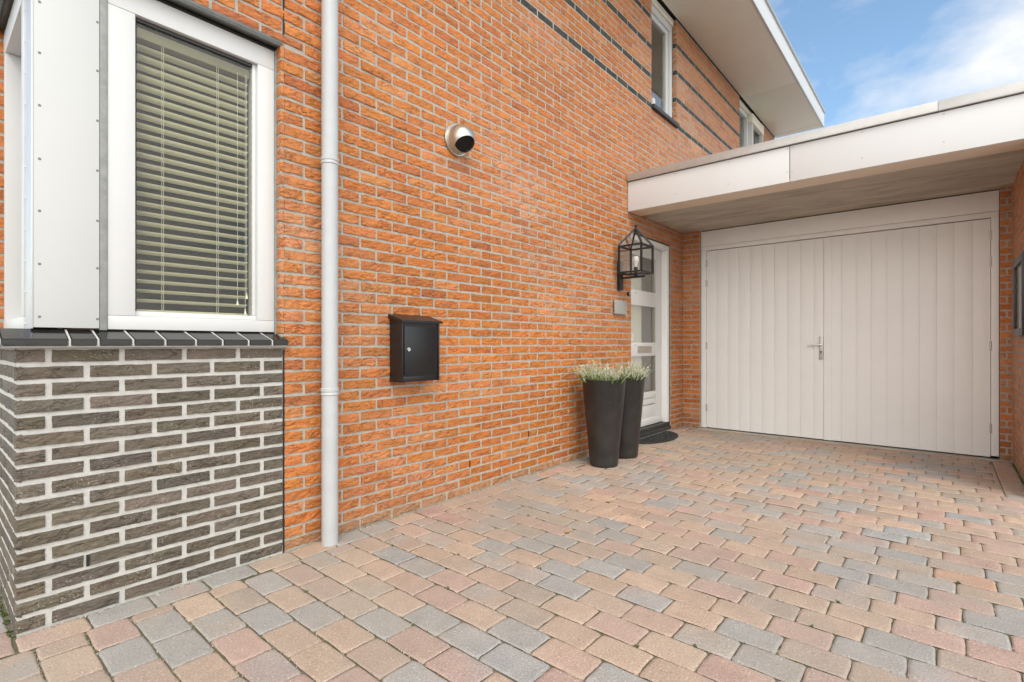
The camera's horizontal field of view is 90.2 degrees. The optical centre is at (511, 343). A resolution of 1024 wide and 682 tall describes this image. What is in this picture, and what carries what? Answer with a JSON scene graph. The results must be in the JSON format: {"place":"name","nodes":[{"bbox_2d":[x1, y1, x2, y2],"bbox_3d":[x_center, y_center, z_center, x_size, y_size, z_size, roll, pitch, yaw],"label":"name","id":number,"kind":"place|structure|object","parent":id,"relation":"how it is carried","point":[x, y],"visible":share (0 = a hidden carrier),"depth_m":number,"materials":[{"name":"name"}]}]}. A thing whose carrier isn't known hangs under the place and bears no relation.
{"place":"outdoors","nodes":[
{"label":"outdoors","id":0,"kind":"place"},
{"bbox_2d":[0,427,1023,681],"bbox_3d":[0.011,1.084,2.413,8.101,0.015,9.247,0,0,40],"label":"driveway","id":1,"kind":"structure","parent":0,"point":[134,657],"depth_m":2.24,"materials":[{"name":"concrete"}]},
{"bbox_2d":[0,0,825,637],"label":"brick house","id":2,"kind":"structure","parent":1,"relation":"on","point":[160,294],"depth_m":2.90,"materials":[{"name":"orange brick"}]},
{"bbox_2d":[4,0,62,328],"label":"window","id":3,"kind":"structure","parent":2,"relation":"in","point":[14,34],"depth_m":2.44,"materials":[{"name":"white paint"}]},
{"bbox_2d":[107,0,276,333],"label":"window","id":4,"kind":"structure","parent":2,"relation":"in","point":[163,18],"depth_m":2.40,"materials":[{"name":"white paint"}]},
{"bbox_2d":[321,0,338,546],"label":"drainpipe","id":5,"kind":"object","parent":2,"relation":"attached to","point":[329,272],"visible":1,"depth_m":2.72,"materials":[{"name":"grey plastic"}]},
{"bbox_2d":[388,314,442,382],"bbox_3d":[-0.602,0.026,3.201,0.139,0.416,0.320,0,0,40],"label":"mailbox","id":6,"kind":"object","parent":2,"relation":"attached to","point":[414,347],"visible":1,"depth_m":3.13,"materials":[{"name":"black metal"}]},
{"bbox_2d":[404,326,436,374],"bbox_3d":[-0.562,0.041,3.167,0.015,0.294,0.260,0,0,40],"label":"door","id":7,"kind":"structure","parent":6,"relation":"in","point":[420,343],"depth_m":3.16,"materials":[{"name":"black metal"}]},
{"bbox_2d":[445,124,474,156],"bbox_3d":[-0.348,-1.417,3.526,0.188,0.218,0.218,0,0,40],"label":"security camera","id":8,"kind":"object","parent":2,"relation":"attached to","point":[460,140],"depth_m":3.48,"materials":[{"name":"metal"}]},
{"bbox_2d":[613,299,626,314],"bbox_3d":[1.131,-0.380,5.333,0.031,0.146,0.263,0,0,40],"label":"name plate","id":9,"kind":"object","parent":2,"relation":"attached to","point":[620,306],"visible":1,"depth_m":5.32,"materials":[{"name":"silver plastic"}]},
{"bbox_2d":[617,225,653,290],"bbox_3d":[1.249,-0.890,5.242,0.333,0.664,0.292,0,0,40],"label":"wall lantern","id":10,"kind":"object","parent":2,"relation":"attached to","point":[637,273],"depth_m":5.21,"materials":[{"name":"metal"}]},
{"bbox_2d":[631,242,662,426],"bbox_3d":[1.546,-0.092,6.001,0.061,2.113,0.946,0,0,40],"label":"front door","id":11,"kind":"structure","parent":2,"relation":"in","point":[652,400],"depth_m":6.22,"materials":[{"name":"white paint"}]},
{"bbox_2d":[651,0,679,128],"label":"window","id":12,"kind":"structure","parent":2,"relation":"in","point":[661,20],"depth_m":6.45,"materials":[{"name":"white paint"}]},
{"bbox_2d":[739,99,763,146],"bbox_3d":[4.210,-3.439,9.052,0.165,1.392,1.430,0,0,40],"label":"window","id":13,"kind":"structure","parent":2,"relation":"in","point":[750,124],"depth_m":9.00,"materials":[{"name":"white paint"}]},
{"bbox_2d":[0,464,1023,647],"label":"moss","id":14,"kind":"object","parent":1,"relation":"on","point":[10,631],"visible":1,"depth_m":2.03,"materials":[{"name":"green plant"}]},
{"bbox_2d":[21,457,1023,681],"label":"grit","id":15,"kind":"object","parent":1,"relation":"on","point":[1022,487],"visible":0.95,"depth_m":2.31,"materials":[{"name":"grey gravel"}]},
{"bbox_2d":[582,377,625,467],"bbox_3d":[0.818,0.695,4.534,0.389,0.763,0.389,0,0,40],"label":"planter","id":16,"kind":"object","parent":1,"relation":"on","point":[604,402],"visible":0.83,"depth_m":4.40,"materials":[{"name":"plastic"}]},
{"bbox_2d":[573,360,634,383],"bbox_3d":[0.779,0.254,4.480,0.490,0.223,0.481,0,0,-2],"label":"heather plant","id":17,"kind":"object","parent":16,"relation":"on","point":[594,374],"visible":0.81,"depth_m":4.47,"materials":[{"name":"white plant"}]},
{"bbox_2d":[611,377,644,458],"bbox_3d":[1.080,0.695,4.889,0.389,0.763,0.389,0,0,40],"label":"planter","id":18,"kind":"object","parent":1,"relation":"on","point":[631,418],"visible":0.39,"depth_m":4.75,"materials":[{"name":"plastic"}]},
{"bbox_2d":[599,357,649,380],"bbox_3d":[1.077,0.247,4.855,0.515,0.238,0.516,0,0,15],"label":"heather plant","id":19,"kind":"object","parent":18,"relation":"on","point":[639,372],"visible":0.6,"depth_m":4.80,"materials":[{"name":"white plant"}]},
{"bbox_2d":[639,431,677,443],"bbox_3d":[1.696,1.066,5.776,0.274,0.019,0.920,0,0,40],"label":"door mat","id":20,"kind":"object","parent":1,"relation":"on","point":[665,436],"depth_m":5.70,"materials":[{"name":"rubber"}]},
{"bbox_2d":[627,80,1023,462],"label":"garage","id":21,"kind":"structure","parent":1,"relation":"on","point":[851,281],"depth_m":5.20,"materials":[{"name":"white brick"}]},
{"bbox_2d":[706,238,823,438],"bbox_3d":[2.962,-0.056,6.078,1.294,2.240,0.099,0,0,40],"label":"garage door","id":22,"kind":"structure","parent":21,"relation":"in","point":[765,342],"depth_m":6.04,"materials":[{"name":"white paint"}]},
{"bbox_2d":[824,219,991,456],"bbox_3d":[3.989,-0.055,5.231,1.362,2.243,0.060,0,0,40],"label":"garage door","id":23,"kind":"structure","parent":21,"relation":"in","point":[908,345],"depth_m":5.17,"materials":[{"name":"white paint"}]},
{"bbox_2d":[697,427,999,460],"bbox_3d":[3.455,1.093,5.626,2.790,0.034,0.100,0,0,40],"label":"threshold strip","id":24,"kind":"object","parent":1,"relation":"on","point":[935,453],"visible":0.48,"depth_m":5.39,"materials":[{"name":"concrete"}]},
{"bbox_2d":[1012,162,1023,480],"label":"brick wall","id":25,"kind":"structure","parent":1,"relation":"on","point":[1018,345],"depth_m":4.26,"materials":[{"name":"orange brick"}]},
{"bbox_2d":[1013,251,1023,335],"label":"wall frame","id":26,"kind":"object","parent":25,"relation":"attached to","point":[1018,262],"visible":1,"depth_m":4.15,"materials":[{"name":"metal"}]},
{"bbox_2d":[769,0,1023,138],"label":"sky","id":27,"kind":"structure","parent":0,"point":[862,59],"materials":[{"name":"blue"}]}
]}

